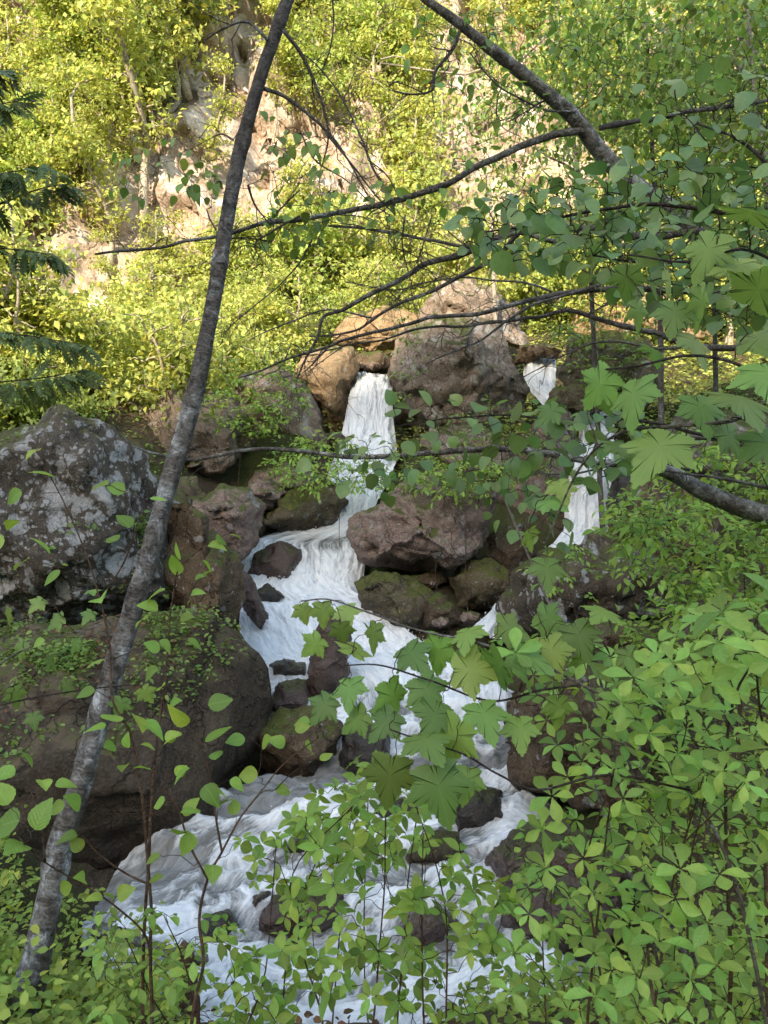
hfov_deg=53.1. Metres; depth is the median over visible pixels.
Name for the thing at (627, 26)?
leafy tree
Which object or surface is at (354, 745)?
boulder
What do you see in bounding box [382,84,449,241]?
leafy tree
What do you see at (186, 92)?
leafy tree
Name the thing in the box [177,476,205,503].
boulder
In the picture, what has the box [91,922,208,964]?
fallen branch
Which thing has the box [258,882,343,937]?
boulder
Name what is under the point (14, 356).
hillside bush
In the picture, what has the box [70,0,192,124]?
leafy tree
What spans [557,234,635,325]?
leafy tree
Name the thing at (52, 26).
leafy tree
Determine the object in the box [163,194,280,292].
hillside bush
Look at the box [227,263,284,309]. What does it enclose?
hillside bush
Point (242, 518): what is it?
boulder
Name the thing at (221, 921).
boulder
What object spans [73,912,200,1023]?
herb bush
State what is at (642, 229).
leafy tree
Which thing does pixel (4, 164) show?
leafy tree
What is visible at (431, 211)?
leafy tree
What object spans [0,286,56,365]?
hillside bush
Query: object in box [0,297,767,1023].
ground
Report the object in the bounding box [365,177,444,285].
leafy tree
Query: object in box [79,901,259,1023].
leafy shrub
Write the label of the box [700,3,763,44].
leafy tree
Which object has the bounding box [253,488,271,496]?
stone
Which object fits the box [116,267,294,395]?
hillside bush
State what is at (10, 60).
leafy tree
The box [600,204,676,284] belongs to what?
hillside bush
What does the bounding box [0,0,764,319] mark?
cliff
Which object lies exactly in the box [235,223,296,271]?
hillside bush
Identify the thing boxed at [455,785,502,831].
boulder
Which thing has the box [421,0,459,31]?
leafy tree
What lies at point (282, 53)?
leafy tree
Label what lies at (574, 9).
leafy tree
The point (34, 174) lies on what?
leafy tree
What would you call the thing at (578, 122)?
overhanging tree
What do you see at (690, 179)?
round leaved tree
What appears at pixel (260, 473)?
boulder
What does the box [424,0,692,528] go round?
bank tree
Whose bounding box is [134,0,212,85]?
leafy tree
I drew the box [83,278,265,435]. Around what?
hillside bush
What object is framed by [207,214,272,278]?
hillside bush
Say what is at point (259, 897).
boulder
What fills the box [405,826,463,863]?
boulder
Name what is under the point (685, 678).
azalea shrub
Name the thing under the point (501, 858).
boulder
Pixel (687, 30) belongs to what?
leafy tree
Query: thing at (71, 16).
leafy tree
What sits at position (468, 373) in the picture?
boulder
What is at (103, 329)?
hillside bush
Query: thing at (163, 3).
leafy tree
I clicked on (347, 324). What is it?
boulder
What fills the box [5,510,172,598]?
ground cover
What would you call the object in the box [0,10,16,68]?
leafy tree
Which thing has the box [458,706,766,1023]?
ground cover
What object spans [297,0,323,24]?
leafy tree
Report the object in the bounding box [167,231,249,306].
hillside bush
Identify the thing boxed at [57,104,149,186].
hillside bush
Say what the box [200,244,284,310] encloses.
hillside bush
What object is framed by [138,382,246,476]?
boulder
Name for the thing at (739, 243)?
hillside bush
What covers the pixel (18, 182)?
dark pinnate tree
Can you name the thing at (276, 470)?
shrub
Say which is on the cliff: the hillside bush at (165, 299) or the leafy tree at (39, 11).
the leafy tree at (39, 11)
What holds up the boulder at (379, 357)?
on the ground at (246, 467)
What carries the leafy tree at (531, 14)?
on the cliff
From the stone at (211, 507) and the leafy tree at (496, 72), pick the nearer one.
the stone at (211, 507)
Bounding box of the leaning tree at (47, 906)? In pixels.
[11,0,467,1016]
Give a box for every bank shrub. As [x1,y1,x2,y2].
[582,481,767,899]
[611,576,767,958]
[634,412,767,733]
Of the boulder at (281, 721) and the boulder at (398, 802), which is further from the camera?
the boulder at (281, 721)
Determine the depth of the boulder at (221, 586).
9.87 m
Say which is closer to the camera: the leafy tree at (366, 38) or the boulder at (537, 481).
the boulder at (537, 481)
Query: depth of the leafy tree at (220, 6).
27.65 m
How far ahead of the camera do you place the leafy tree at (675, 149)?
25.24 m
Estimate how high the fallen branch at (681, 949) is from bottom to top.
0.509 m
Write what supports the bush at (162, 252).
on the cliff
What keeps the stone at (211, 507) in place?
on the boulder at (242, 518)
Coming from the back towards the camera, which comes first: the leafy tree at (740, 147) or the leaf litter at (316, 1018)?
the leafy tree at (740, 147)
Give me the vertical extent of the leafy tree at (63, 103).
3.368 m
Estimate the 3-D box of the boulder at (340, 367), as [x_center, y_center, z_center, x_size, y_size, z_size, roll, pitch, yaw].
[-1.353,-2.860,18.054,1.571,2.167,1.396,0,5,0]
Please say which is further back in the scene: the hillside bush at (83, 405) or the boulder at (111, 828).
the hillside bush at (83, 405)
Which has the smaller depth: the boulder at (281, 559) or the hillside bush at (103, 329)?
the boulder at (281, 559)
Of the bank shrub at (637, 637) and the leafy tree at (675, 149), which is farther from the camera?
the leafy tree at (675, 149)
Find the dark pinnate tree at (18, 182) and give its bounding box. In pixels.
[0,69,106,412]
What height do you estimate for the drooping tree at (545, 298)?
4.176 m
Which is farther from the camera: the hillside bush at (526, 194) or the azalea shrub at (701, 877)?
the hillside bush at (526, 194)
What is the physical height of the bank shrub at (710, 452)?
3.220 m
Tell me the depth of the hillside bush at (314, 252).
24.82 m
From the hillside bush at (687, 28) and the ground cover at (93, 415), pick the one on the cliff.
the hillside bush at (687, 28)
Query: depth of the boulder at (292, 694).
9.73 m
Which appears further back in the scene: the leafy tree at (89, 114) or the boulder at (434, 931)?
the leafy tree at (89, 114)
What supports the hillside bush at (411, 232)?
on the cliff
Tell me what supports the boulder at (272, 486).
on the ground at (246, 467)
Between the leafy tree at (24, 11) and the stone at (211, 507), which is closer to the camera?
the stone at (211, 507)
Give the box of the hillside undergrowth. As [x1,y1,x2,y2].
[74,291,767,473]
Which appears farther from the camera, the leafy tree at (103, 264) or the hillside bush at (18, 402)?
the leafy tree at (103, 264)
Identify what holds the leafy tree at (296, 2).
on the cliff
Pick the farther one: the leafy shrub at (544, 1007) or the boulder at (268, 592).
the boulder at (268, 592)
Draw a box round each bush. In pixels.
[0,40,70,152]
[0,259,171,408]
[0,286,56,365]
[0,335,84,430]
[0,336,40,430]
[0,342,53,430]
[0,356,61,431]
[0,365,119,427]
[0,865,130,1014]
[45,300,133,378]
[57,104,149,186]
[68,38,148,123]
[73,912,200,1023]
[82,272,262,401]
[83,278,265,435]
[91,295,155,351]
[97,242,209,336]
[101,303,175,371]
[103,261,172,316]
[106,337,157,385]
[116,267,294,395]
[120,206,195,298]
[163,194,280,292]
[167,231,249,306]
[191,269,252,324]
[196,278,293,372]
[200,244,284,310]
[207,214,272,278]
[215,207,270,255]
[222,295,276,346]
[225,338,307,392]
[226,271,315,348]
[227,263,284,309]
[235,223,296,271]
[243,194,346,307]
[244,263,282,300]
[248,189,381,309]
[266,306,326,368]
[270,20,320,81]
[290,184,419,293]
[300,281,340,313]
[303,284,385,348]
[316,270,383,316]
[334,251,410,319]
[357,243,385,283]
[360,252,419,309]
[387,219,430,264]
[389,226,465,294]
[464,0,537,49]
[488,183,575,252]
[496,247,576,330]
[509,27,589,91]
[515,220,610,331]
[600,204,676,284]
[612,299,653,342]
[632,0,722,82]
[650,0,684,14]
[662,183,717,253]
[663,242,681,283]
[674,222,764,312]
[721,318,751,335]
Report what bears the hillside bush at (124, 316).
on the ground at (246, 467)
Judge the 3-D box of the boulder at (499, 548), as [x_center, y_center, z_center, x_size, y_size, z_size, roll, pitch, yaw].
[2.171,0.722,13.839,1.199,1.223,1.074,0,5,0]
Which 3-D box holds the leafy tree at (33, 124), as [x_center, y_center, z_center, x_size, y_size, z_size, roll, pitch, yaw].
[-10.328,-11.482,24.262,3.595,3.551,3.432,-3,6,-28]
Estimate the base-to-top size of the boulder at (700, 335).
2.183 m
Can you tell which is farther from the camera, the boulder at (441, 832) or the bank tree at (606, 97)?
the bank tree at (606, 97)
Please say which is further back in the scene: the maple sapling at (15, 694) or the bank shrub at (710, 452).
the bank shrub at (710, 452)
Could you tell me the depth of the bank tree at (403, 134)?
18.79 m
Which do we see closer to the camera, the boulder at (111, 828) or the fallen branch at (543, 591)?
the fallen branch at (543, 591)
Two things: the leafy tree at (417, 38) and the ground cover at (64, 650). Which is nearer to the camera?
the ground cover at (64, 650)
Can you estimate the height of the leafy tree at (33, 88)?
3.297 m
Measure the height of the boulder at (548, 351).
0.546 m
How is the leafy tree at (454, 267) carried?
on the ground at (246, 467)
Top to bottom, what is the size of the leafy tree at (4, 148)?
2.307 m
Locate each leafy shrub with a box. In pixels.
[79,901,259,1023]
[211,779,378,1023]
[278,750,422,1023]
[318,796,518,1023]
[500,789,628,1023]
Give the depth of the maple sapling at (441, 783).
2.08 m
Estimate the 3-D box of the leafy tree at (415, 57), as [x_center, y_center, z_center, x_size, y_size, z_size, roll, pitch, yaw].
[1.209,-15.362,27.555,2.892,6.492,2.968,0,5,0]
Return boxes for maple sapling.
[0,589,156,731]
[291,598,767,1023]
[520,205,767,593]
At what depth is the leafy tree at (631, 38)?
26.71 m
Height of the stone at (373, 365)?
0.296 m
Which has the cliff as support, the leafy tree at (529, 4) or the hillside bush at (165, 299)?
the leafy tree at (529, 4)
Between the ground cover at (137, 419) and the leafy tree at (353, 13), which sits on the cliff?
the leafy tree at (353, 13)
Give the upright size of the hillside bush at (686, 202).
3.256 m
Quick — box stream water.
[81,371,597,1023]
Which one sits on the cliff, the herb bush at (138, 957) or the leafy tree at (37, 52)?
the leafy tree at (37, 52)
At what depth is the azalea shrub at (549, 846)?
2.16 m
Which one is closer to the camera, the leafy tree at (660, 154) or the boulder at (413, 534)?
the boulder at (413, 534)
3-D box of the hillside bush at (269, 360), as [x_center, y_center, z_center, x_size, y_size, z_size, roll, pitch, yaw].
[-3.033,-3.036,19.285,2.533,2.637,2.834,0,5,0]
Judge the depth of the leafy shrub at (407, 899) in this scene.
2.47 m
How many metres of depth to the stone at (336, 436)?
17.06 m
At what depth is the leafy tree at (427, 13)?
30.13 m
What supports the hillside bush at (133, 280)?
on the ground at (246, 467)
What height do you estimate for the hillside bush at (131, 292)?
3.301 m
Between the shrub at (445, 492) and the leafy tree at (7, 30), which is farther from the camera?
the leafy tree at (7, 30)
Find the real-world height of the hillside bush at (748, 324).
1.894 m
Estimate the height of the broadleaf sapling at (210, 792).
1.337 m
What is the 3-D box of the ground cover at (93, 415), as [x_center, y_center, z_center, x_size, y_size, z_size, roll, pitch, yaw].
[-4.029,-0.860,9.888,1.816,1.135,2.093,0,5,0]
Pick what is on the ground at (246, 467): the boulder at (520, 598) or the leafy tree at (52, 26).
the boulder at (520, 598)
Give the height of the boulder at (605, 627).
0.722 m
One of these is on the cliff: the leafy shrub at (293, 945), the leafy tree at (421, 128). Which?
the leafy tree at (421, 128)
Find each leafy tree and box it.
[0,0,33,54]
[0,2,31,142]
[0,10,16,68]
[0,34,62,165]
[0,125,33,217]
[0,125,48,177]
[0,131,71,243]
[0,198,86,363]
[0,234,75,367]
[0,236,108,404]
[1,7,76,104]
[3,68,66,149]
[3,77,115,200]
[5,85,82,195]
[9,0,110,70]
[12,0,46,75]
[14,142,65,209]
[18,0,101,113]
[22,91,91,245]
[24,31,119,118]
[28,46,134,288]
[30,0,111,60]
[45,0,161,160]
[56,0,196,225]
[66,86,123,154]
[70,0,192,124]
[82,223,125,302]
[95,0,236,121]
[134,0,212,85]
[141,0,198,128]
[170,0,237,51]
[171,0,238,101]
[190,45,244,195]
[191,0,240,24]
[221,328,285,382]
[223,262,320,361]
[238,0,242,11]
[250,0,306,138]
[250,0,320,128]
[250,12,367,141]
[253,0,320,22]
[266,152,348,265]
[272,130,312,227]
[291,0,350,62]
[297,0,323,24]
[303,0,400,65]
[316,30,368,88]
[329,0,445,116]
[342,0,405,41]
[343,15,415,164]
[345,0,440,52]
[364,81,471,234]
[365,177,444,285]
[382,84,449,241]
[386,0,457,182]
[389,0,444,121]
[393,237,454,312]
[397,0,448,29]
[397,171,460,247]
[415,211,504,291]
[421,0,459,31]
[458,0,513,69]
[470,196,563,314]
[482,30,513,96]
[509,0,548,50]
[521,0,599,35]
[538,0,645,140]
[543,0,651,59]
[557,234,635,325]
[567,181,609,224]
[573,179,648,284]
[601,105,694,200]
[604,1,653,66]
[607,0,662,116]
[618,98,752,202]
[631,108,682,267]
[648,0,723,52]
[657,89,763,166]
[669,182,763,344]
[687,79,767,203]
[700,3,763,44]
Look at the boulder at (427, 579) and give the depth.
12.87 m
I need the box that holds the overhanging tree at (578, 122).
[94,0,767,435]
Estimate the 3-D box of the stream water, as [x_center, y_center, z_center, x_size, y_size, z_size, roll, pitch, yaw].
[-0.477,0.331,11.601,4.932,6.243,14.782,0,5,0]
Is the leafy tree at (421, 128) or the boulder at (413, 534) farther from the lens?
the leafy tree at (421, 128)
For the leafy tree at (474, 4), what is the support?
on the cliff
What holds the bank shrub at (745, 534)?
on the ground at (246, 467)
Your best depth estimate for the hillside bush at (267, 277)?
25.03 m
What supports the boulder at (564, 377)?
on the ground at (246, 467)
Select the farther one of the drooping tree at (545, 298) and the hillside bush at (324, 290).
the hillside bush at (324, 290)
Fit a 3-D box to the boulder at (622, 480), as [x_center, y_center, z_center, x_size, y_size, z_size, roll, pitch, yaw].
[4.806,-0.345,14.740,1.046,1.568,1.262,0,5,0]
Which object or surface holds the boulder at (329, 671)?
in the stream water
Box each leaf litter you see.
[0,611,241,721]
[10,778,732,1023]
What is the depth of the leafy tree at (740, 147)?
23.97 m
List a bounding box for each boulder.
[0,404,170,626]
[0,609,272,870]
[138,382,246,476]
[162,489,245,628]
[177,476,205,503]
[192,483,266,561]
[201,909,238,939]
[230,430,259,466]
[234,364,329,448]
[241,571,268,629]
[247,541,301,579]
[248,461,316,489]
[248,478,285,511]
[252,891,270,906]
[257,583,284,601]
[257,705,343,777]
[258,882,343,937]
[259,479,348,536]
[269,658,305,675]
[272,678,313,709]
[286,834,307,853]
[294,344,359,433]
[306,615,351,695]
[333,304,417,351]
[338,725,391,774]
[346,469,500,573]
[354,570,432,629]
[356,350,389,373]
[374,797,415,817]
[387,313,529,435]
[401,906,457,945]
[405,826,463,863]
[410,571,448,588]
[417,275,527,347]
[418,423,509,471]
[422,592,462,630]
[448,558,509,609]
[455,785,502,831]
[470,519,536,580]
[484,815,628,963]
[495,531,682,634]
[499,410,575,519]
[503,650,664,812]
[513,343,561,364]
[547,383,602,416]
[555,330,657,411]
[570,283,712,343]
[588,620,665,667]
[605,474,655,513]
[608,475,722,576]
[665,410,767,476]
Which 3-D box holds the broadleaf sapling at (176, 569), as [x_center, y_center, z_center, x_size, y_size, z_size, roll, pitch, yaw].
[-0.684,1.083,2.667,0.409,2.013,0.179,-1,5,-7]
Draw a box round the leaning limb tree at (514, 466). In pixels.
[130,389,767,561]
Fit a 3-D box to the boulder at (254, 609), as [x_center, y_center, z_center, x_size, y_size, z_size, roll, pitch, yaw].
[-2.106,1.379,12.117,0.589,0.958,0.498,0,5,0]
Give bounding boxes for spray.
[159,367,603,1011]
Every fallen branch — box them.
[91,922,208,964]
[504,500,600,717]
[590,770,691,958]
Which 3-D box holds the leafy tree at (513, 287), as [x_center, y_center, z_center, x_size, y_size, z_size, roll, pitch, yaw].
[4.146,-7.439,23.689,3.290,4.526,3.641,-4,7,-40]
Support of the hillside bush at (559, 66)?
on the cliff
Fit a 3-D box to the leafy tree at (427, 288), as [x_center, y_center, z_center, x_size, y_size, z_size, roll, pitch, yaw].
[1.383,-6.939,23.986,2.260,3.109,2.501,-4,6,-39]
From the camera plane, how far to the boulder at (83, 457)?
8.90 m
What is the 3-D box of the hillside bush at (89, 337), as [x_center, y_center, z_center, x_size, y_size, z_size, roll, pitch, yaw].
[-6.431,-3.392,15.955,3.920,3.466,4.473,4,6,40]
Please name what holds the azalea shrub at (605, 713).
on the ground at (246, 467)
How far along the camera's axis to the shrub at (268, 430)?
14.94 m
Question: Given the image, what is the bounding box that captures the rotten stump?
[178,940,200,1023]
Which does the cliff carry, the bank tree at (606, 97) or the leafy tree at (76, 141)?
the leafy tree at (76, 141)
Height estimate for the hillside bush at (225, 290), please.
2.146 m
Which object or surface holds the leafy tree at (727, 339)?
on the ground at (246, 467)
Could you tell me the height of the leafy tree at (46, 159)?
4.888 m
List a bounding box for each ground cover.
[0,397,159,470]
[0,600,247,772]
[0,803,210,1023]
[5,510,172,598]
[16,366,296,512]
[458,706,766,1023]
[491,379,767,815]
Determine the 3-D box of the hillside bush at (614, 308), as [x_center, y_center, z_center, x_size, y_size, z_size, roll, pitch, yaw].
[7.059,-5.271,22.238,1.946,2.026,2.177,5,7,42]
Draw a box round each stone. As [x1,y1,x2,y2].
[205,503,220,512]
[220,501,233,510]
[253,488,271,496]
[328,433,345,440]
[364,360,381,371]
[431,616,448,627]
[459,610,479,624]
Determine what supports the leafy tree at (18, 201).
on the cliff
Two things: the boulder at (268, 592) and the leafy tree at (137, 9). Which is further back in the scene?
the leafy tree at (137, 9)
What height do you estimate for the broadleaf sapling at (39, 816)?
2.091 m
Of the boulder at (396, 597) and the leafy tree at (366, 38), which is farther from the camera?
the leafy tree at (366, 38)
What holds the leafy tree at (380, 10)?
on the cliff
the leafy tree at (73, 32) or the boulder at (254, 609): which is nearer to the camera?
the boulder at (254, 609)
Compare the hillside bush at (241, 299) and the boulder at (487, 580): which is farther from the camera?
the hillside bush at (241, 299)
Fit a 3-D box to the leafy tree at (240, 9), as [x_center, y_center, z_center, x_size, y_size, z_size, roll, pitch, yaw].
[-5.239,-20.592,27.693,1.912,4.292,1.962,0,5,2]
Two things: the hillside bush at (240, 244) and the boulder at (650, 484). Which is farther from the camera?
the hillside bush at (240, 244)
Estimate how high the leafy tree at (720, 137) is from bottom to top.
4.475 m
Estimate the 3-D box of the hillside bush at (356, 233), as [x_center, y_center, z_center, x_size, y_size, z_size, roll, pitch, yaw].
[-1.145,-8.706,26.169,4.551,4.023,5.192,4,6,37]
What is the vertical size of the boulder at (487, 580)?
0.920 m
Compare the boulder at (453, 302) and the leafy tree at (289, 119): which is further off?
the leafy tree at (289, 119)
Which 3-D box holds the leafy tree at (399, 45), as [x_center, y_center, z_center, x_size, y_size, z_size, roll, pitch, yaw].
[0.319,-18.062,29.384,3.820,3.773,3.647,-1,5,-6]
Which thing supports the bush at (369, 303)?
on the ground at (246, 467)
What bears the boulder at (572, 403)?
on the ground at (246, 467)
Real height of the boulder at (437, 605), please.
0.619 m
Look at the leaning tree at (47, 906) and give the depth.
4.13 m
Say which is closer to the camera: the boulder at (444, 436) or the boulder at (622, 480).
the boulder at (622, 480)
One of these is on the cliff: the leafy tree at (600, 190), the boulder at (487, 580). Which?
the leafy tree at (600, 190)
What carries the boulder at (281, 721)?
in the stream water
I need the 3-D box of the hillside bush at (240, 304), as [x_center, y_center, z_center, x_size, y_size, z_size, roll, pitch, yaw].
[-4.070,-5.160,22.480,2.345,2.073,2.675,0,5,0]
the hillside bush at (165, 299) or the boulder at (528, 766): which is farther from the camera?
the hillside bush at (165, 299)
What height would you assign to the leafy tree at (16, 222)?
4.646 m
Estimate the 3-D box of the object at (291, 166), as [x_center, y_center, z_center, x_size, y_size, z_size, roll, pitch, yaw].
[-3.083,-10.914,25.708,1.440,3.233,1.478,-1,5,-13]
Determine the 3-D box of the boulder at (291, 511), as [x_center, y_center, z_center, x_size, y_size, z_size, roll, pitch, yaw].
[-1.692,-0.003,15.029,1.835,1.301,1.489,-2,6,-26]
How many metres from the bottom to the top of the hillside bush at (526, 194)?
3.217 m
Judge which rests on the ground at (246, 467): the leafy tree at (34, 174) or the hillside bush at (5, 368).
the hillside bush at (5, 368)
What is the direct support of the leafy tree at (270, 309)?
on the ground at (246, 467)
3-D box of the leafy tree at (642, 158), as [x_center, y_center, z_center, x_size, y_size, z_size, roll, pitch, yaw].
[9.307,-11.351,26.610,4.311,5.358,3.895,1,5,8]
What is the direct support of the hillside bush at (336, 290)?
on the ground at (246, 467)
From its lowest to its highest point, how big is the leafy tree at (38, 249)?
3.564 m
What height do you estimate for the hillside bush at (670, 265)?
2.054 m
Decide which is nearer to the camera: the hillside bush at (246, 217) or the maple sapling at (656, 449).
the maple sapling at (656, 449)
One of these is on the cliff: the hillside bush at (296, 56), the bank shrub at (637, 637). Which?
the hillside bush at (296, 56)
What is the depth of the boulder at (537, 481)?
15.39 m
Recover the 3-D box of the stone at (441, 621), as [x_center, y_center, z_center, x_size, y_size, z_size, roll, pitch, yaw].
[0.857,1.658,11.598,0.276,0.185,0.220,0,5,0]
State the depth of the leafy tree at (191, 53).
25.96 m
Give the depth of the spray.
13.31 m
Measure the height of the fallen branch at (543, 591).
0.929 m
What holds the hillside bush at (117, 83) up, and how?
on the cliff
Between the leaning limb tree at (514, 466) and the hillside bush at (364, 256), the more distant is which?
the hillside bush at (364, 256)
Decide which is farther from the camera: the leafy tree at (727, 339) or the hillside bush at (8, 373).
the leafy tree at (727, 339)
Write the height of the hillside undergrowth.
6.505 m
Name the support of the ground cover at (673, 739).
on the ground at (246, 467)
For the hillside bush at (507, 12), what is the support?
on the cliff
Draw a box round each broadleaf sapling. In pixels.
[0,448,170,1023]
[134,693,334,1023]
[135,533,242,1022]
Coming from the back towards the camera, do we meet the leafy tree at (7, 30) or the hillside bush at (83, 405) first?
the leafy tree at (7, 30)
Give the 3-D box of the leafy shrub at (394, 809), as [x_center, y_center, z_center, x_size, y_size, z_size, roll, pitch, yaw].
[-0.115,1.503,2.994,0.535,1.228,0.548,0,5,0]
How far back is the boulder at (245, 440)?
16.32 m
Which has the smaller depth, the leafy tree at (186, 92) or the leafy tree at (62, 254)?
the leafy tree at (62, 254)
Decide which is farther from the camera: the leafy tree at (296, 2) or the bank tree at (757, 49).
the leafy tree at (296, 2)
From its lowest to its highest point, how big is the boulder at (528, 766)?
1.705 m
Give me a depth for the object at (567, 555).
8.59 m
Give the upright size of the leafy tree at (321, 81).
3.774 m
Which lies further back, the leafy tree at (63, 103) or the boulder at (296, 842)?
the leafy tree at (63, 103)
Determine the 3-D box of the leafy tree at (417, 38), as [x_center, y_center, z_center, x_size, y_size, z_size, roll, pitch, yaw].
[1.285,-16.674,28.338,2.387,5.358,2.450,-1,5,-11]
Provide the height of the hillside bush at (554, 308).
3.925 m
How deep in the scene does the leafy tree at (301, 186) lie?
25.52 m
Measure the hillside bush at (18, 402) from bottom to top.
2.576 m
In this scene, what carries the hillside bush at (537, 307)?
on the ground at (246, 467)
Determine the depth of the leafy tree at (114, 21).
23.85 m
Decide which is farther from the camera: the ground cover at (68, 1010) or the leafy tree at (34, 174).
the leafy tree at (34, 174)
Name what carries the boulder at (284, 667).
in the stream water
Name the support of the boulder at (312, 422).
on the ground at (246, 467)
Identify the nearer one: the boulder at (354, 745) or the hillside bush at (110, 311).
the boulder at (354, 745)
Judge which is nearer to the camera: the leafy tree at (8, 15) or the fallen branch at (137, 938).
the fallen branch at (137, 938)
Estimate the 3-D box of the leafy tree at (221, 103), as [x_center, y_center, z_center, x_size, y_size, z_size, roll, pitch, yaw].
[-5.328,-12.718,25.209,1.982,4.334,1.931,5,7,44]
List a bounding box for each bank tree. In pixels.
[314,16,582,324]
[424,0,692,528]
[473,0,767,560]
[492,129,767,484]
[573,0,767,278]
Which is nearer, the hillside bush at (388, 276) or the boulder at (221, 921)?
the boulder at (221, 921)
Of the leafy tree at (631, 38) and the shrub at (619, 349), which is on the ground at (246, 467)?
the shrub at (619, 349)
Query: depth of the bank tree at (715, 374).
12.64 m
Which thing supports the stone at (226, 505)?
on the boulder at (242, 518)
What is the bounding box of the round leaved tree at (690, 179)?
[443,56,767,345]
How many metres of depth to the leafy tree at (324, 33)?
27.92 m
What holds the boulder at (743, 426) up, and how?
on the ground at (246, 467)
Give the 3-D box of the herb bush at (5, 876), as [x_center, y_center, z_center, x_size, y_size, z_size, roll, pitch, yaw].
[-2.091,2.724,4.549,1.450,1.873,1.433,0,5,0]
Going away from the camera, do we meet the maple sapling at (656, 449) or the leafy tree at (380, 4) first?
the maple sapling at (656, 449)
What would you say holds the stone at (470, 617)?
on the boulder at (437, 605)
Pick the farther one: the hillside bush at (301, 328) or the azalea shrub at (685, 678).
the hillside bush at (301, 328)
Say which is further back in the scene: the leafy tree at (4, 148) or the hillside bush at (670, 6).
the hillside bush at (670, 6)
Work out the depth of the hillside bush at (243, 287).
22.44 m
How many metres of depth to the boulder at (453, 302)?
19.68 m
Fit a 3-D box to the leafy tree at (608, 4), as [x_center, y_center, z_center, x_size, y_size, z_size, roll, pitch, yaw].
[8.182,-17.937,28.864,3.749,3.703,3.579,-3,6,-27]
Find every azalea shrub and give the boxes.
[482,624,712,1023]
[489,755,656,1023]
[550,758,767,1023]
[597,573,767,1016]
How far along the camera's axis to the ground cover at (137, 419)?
15.57 m
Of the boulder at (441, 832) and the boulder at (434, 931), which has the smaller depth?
the boulder at (434, 931)
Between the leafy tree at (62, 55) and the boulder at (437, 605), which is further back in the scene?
the leafy tree at (62, 55)
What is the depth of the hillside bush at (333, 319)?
22.80 m
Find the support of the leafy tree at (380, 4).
on the cliff
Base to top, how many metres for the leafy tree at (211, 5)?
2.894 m
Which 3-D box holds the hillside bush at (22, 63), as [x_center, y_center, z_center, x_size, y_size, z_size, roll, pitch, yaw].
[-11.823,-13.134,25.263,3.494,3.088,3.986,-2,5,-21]
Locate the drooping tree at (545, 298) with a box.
[239,222,757,434]
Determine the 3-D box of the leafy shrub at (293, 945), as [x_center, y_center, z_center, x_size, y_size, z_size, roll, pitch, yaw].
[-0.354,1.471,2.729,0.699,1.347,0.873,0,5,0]

